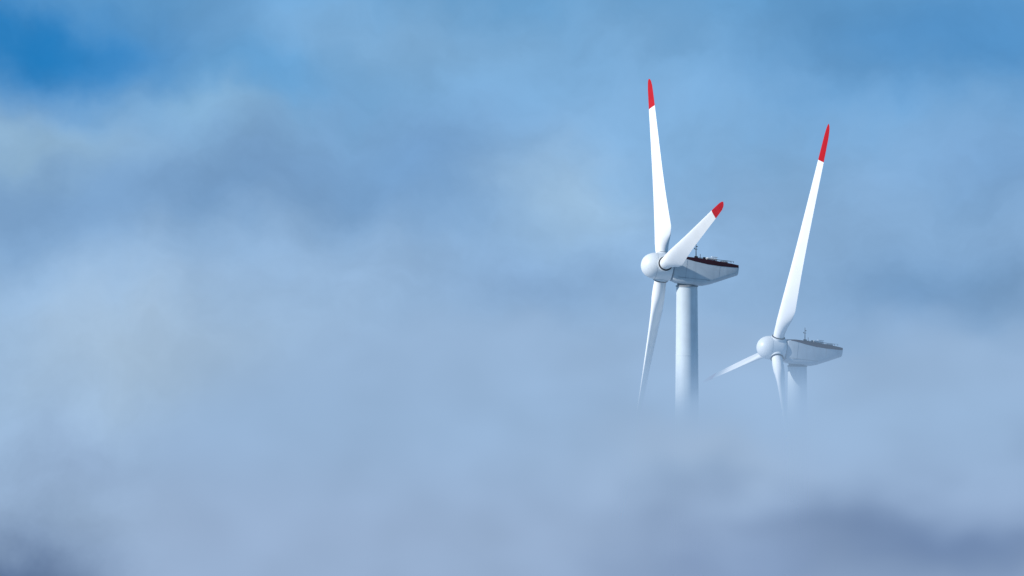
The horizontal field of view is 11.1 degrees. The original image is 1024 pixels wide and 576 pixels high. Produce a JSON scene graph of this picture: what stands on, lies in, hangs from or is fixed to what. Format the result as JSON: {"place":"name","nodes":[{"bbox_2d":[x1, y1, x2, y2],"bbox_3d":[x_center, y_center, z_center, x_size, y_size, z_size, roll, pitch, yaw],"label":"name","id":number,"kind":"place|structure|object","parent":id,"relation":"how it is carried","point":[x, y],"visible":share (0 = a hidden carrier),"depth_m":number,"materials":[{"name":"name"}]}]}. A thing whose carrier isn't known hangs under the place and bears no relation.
{"place":"outdoors","nodes":[
{"label":"outdoors","id":0,"kind":"place"},
{"bbox_2d":[0,0,1023,575],"label":"sky","id":1,"kind":"structure","parent":0,"point":[287,287],"materials":[{"name":"blue"}]},
{"bbox_3d":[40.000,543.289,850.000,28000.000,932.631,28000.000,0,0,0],"label":"ground","id":2,"kind":"structure","parent":0,"visible":0},
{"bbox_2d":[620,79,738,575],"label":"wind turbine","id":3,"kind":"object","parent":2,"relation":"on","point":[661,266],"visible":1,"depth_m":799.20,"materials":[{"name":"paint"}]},
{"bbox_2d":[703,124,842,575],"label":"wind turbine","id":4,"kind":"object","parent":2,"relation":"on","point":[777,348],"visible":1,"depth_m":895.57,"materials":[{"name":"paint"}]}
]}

